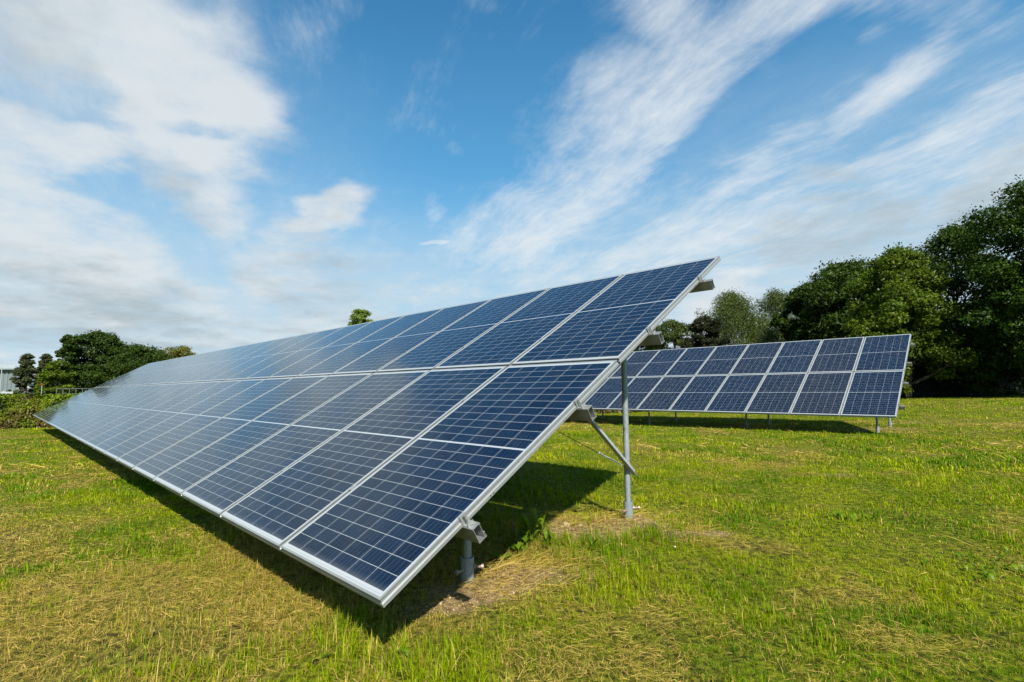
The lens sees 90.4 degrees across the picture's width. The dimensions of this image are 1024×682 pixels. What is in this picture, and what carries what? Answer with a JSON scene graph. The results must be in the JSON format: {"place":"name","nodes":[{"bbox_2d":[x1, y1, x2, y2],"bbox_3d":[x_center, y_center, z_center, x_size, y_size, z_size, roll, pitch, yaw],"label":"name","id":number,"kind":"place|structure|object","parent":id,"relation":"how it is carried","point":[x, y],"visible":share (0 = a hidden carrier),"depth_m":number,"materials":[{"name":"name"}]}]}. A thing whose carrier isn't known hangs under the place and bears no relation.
{"place":"outdoors","nodes":[
{"label":"outdoors","id":0,"kind":"place"},
{"bbox_2d":[0,367,2,392],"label":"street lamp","id":1,"kind":"object","parent":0,"point":[1,379],"visible":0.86,"depth_m":59.88,"materials":[{"name":"metal"}]},
{"bbox_2d":[0,394,1023,681],"bbox_3d":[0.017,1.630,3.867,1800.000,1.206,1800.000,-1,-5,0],"label":"ground","id":2,"kind":"structure","parent":0,"point":[598,662],"depth_m":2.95,"materials":[{"name":"green plant"}]},
{"bbox_2d":[6,353,38,394],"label":"conifer tree","id":3,"kind":"object","parent":2,"relation":"on","point":[26,368],"visible":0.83,"depth_m":65.58,"materials":[{"name":"green plant"}]},
{"bbox_2d":[0,392,81,428],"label":"hedge","id":4,"kind":"object","parent":2,"relation":"on","point":[17,414],"visible":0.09,"depth_m":20.71,"materials":[{"name":"green plant"}]},
{"bbox_2d":[0,364,86,394],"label":"warehouse","id":5,"kind":"structure","parent":2,"relation":"on","point":[6,382],"depth_m":111.72,"materials":[{"name":"white paint"}]},
{"bbox_2d":[32,353,55,385],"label":"conifer tree","id":6,"kind":"object","parent":2,"relation":"on","point":[45,358],"visible":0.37,"depth_m":69.65,"materials":[{"name":"green plant"}]},
{"bbox_2d":[33,359,77,403],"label":"broadleaf tree","id":7,"kind":"object","parent":2,"relation":"on","point":[55,370],"visible":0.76,"depth_m":59.15,"materials":[{"name":"green plant"}]},
{"bbox_2d":[27,383,90,392],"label":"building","id":8,"kind":"structure","parent":2,"relation":"on","point":[28,385],"depth_m":99.71,"materials":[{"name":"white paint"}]},
{"bbox_2d":[44,334,81,392],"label":"broadleaf tree","id":9,"kind":"object","parent":2,"relation":"on","point":[68,349],"visible":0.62,"depth_m":69.90,"materials":[{"name":"green plant"}]},
{"bbox_2d":[56,388,91,393],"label":"barrier rail","id":10,"kind":"object","parent":2,"relation":"on","point":[75,388],"visible":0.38,"depth_m":43.83,"materials":[{"name":"grey metal"}]},
{"bbox_2d":[59,328,127,392],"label":"broadleaf tree","id":11,"kind":"object","parent":2,"relation":"on","point":[99,346],"visible":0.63,"depth_m":72.58,"materials":[{"name":"green plant"}]},
{"bbox_2d":[81,341,175,387],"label":"broadleaf tree","id":12,"kind":"object","parent":2,"relation":"on","point":[133,357],"visible":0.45,"depth_m":73.81,"materials":[{"name":"green plant"}]},
{"bbox_2d":[165,344,196,359],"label":"broadleaf tree","id":13,"kind":"object","parent":2,"relation":"on","point":[180,351],"visible":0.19,"depth_m":83.19,"materials":[{"name":"green plant"}]},
{"bbox_2d":[309,652,330,662],"bbox_3d":[-0.800,1.313,2.107,0.095,0.020,0.044,4,-7,-43],"label":"weed","id":14,"kind":"object","parent":2,"relation":"on","point":[321,655],"visible":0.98,"depth_m":2.12,"materials":[{"name":"green plant"}]},
{"bbox_2d":[347,309,373,325],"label":"broadleaf tree","id":15,"kind":"object","parent":2,"relation":"on","point":[358,316],"visible":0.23,"depth_m":61.56,"materials":[{"name":"green plant"}]},
{"bbox_2d":[33,256,720,607],"bbox_3d":[-7.979,1.302,11.790,24.541,2.648,3.514,-6,-7,44],"label":"solar array","id":16,"kind":"object","parent":2,"relation":"on","point":[380,462],"visible":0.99,"depth_m":4.14,"materials":[{"name":"glass"}]},
{"bbox_2d":[396,648,409,656],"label":"weed","id":17,"kind":"object","parent":2,"relation":"on","point":[404,650],"visible":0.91,"depth_m":2.13,"materials":[{"name":"green plant"}]},
{"bbox_2d":[488,552,512,559],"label":"weed","id":18,"kind":"object","parent":2,"relation":"on","point":[497,554],"visible":0.85,"depth_m":3.27,"materials":[{"name":"green plant"}]},
{"bbox_2d":[506,542,524,551],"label":"weed","id":19,"kind":"object","parent":2,"relation":"on","point":[515,547],"visible":0.93,"depth_m":3.40,"materials":[{"name":"green plant"}]},
{"bbox_2d":[513,528,532,545],"bbox_3d":[0.077,1.381,3.544,0.145,0.105,0.200,-1,-5,0],"label":"weed","id":20,"kind":"object","parent":2,"relation":"on","point":[523,539],"visible":0.82,"depth_m":3.56,"materials":[{"name":"green plant"}]},
{"bbox_2d":[516,513,543,542],"bbox_3d":[0.131,1.340,3.630,0.208,0.199,0.144,-1,-5,0],"label":"weed","id":21,"kind":"object","parent":2,"relation":"on","point":[523,517],"visible":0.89,"depth_m":3.61,"materials":[{"name":"green plant"}]},
{"bbox_2d":[529,507,545,534],"bbox_3d":[0.196,1.351,3.783,0.140,0.194,0.142,-1,-5,0],"label":"weed","id":22,"kind":"object","parent":2,"relation":"on","point":[539,525],"visible":0.9,"depth_m":3.81,"materials":[{"name":"green plant"}]},
{"bbox_2d":[543,530,555,548],"bbox_3d":[0.262,1.365,3.470,0.093,0.124,0.126,-1,-5,0],"label":"weed","id":23,"kind":"object","parent":2,"relation":"on","point":[547,538],"visible":0.91,"depth_m":3.46,"materials":[{"name":"green plant"}]},
{"bbox_2d":[586,534,599,550],"bbox_3d":[0.542,1.373,3.450,0.065,0.104,0.111,1,-6,-19],"label":"weed","id":24,"kind":"object","parent":2,"relation":"on","point":[591,543],"visible":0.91,"depth_m":3.44,"materials":[{"name":"green plant"}]},
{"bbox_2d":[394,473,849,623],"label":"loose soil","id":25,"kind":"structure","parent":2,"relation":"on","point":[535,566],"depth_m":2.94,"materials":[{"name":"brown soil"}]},
{"bbox_2d":[632,329,665,351],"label":"broadleaf tree","id":26,"kind":"object","parent":2,"relation":"on","point":[643,348],"visible":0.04,"depth_m":54.71,"materials":[{"name":"green plant"}]},
{"bbox_2d":[647,318,693,350],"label":"willow tree","id":27,"kind":"object","parent":2,"relation":"on","point":[679,329],"visible":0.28,"depth_m":49.55,"materials":[{"name":"green plant"}]},
{"bbox_2d":[679,314,730,348],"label":"copper tree","id":28,"kind":"object","parent":2,"relation":"on","point":[700,325],"visible":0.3,"depth_m":45.63,"materials":[{"name":"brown plant"}]},
{"bbox_2d":[594,379,851,413],"bbox_3d":[7.793,2.647,24.125,19.211,1.672,1.994,0,-5,-6],"label":"hedge","id":29,"kind":"object","parent":2,"relation":"on","point":[607,411],"depth_m":23.11,"materials":[{"name":"green plant"}]},
{"bbox_2d":[694,286,781,345],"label":"birch tree","id":30,"kind":"object","parent":2,"relation":"on","point":[735,310],"visible":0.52,"depth_m":48.73,"materials":[{"name":"green plant"}]},
{"bbox_2d":[573,334,914,432],"bbox_3d":[3.727,1.543,17.122,15.406,2.605,3.539,-6,-7,44],"label":"solar array","id":31,"kind":"object","parent":2,"relation":"on","point":[809,378],"visible":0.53,"depth_m":13.75,"materials":[{"name":"glass"}]},
{"bbox_2d":[747,288,799,343],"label":"birch tree","id":32,"kind":"object","parent":2,"relation":"on","point":[774,302],"visible":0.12,"depth_m":51.92,"materials":[{"name":"green plant"}]},
{"bbox_2d":[770,281,838,341],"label":"broadleaf tree","id":33,"kind":"object","parent":2,"relation":"on","point":[793,303],"visible":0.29,"depth_m":45.10,"materials":[{"name":"green plant"}]},
{"bbox_2d":[780,255,895,341],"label":"broadleaf tree","id":34,"kind":"object","parent":2,"relation":"on","point":[830,282],"visible":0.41,"depth_m":42.16,"materials":[{"name":"green plant"}]},
{"bbox_2d":[827,511,885,522],"bbox_3d":[2.752,1.417,4.103,0.442,0.048,0.256,-1,-5,0],"label":"clover patch","id":35,"kind":"object","parent":2,"relation":"on","point":[849,514],"visible":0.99,"depth_m":4.11,"materials":[{"name":"green plant"}]},
{"bbox_2d":[848,315,911,396],"bbox_3d":[23.615,1.110,33.077,4.128,5.585,3.957,4,-7,-39],"label":"bush","id":36,"kind":"object","parent":2,"relation":"on","point":[867,327],"visible":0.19,"depth_m":32.47,"materials":[{"name":"green plant"}]},
{"bbox_2d":[840,242,981,398],"bbox_3d":[26.176,-1.410,34.188,6.874,10.742,7.044,-1,-5,0],"label":"broadleaf tree","id":37,"kind":"object","parent":2,"relation":"on","point":[892,274],"visible":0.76,"depth_m":33.01,"materials":[{"name":"green plant"}]},
{"bbox_2d":[852,347,1023,396],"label":"undergrowth","id":38,"kind":"object","parent":2,"relation":"on","point":[917,368],"visible":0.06,"depth_m":36.15,"materials":[{"name":"green plant"}]},
{"bbox_2d":[904,219,1014,395],"bbox_3d":[31.627,-2.441,36.114,8.946,12.923,7.815,3,-6,-35],"label":"broadleaf tree","id":39,"kind":"object","parent":2,"relation":"on","point":[958,286],"visible":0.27,"depth_m":35.72,"materials":[{"name":"green plant"}]},
{"bbox_2d":[900,370,1023,396],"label":"railing fence","id":40,"kind":"object","parent":2,"relation":"on","point":[940,392],"visible":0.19,"depth_m":35.05,"materials":[{"name":"grey metal"}]},
{"bbox_2d":[931,498,992,503],"bbox_3d":[4.109,1.462,4.622,0.370,0.036,0.377,3,-6,-32],"label":"clover patch","id":41,"kind":"object","parent":2,"relation":"on","point":[960,500],"visible":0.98,"depth_m":4.67,"materials":[{"name":"green plant"}]},
{"bbox_2d":[946,295,988,333],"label":"broadleaf tree","id":42,"kind":"object","parent":2,"relation":"on","point":[969,316],"visible":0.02,"depth_m":49.53,"materials":[{"name":"green plant"}]},
{"bbox_2d":[922,546,1023,581],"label":"clover patch","id":43,"kind":"object","parent":2,"relation":"on","point":[994,567],"visible":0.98,"depth_m":2.98,"materials":[{"name":"green plant"}]},
{"bbox_2d":[950,175,1023,374],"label":"broadleaf tree","id":44,"kind":"object","parent":2,"relation":"on","point":[1003,276],"visible":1,"depth_m":30.15,"materials":[{"name":"green plant"}]},
{"bbox_2d":[0,0,1023,363],"label":"sky","id":45,"kind":"structure","parent":0,"point":[205,176],"materials":[{"name":"blue"}]}
]}

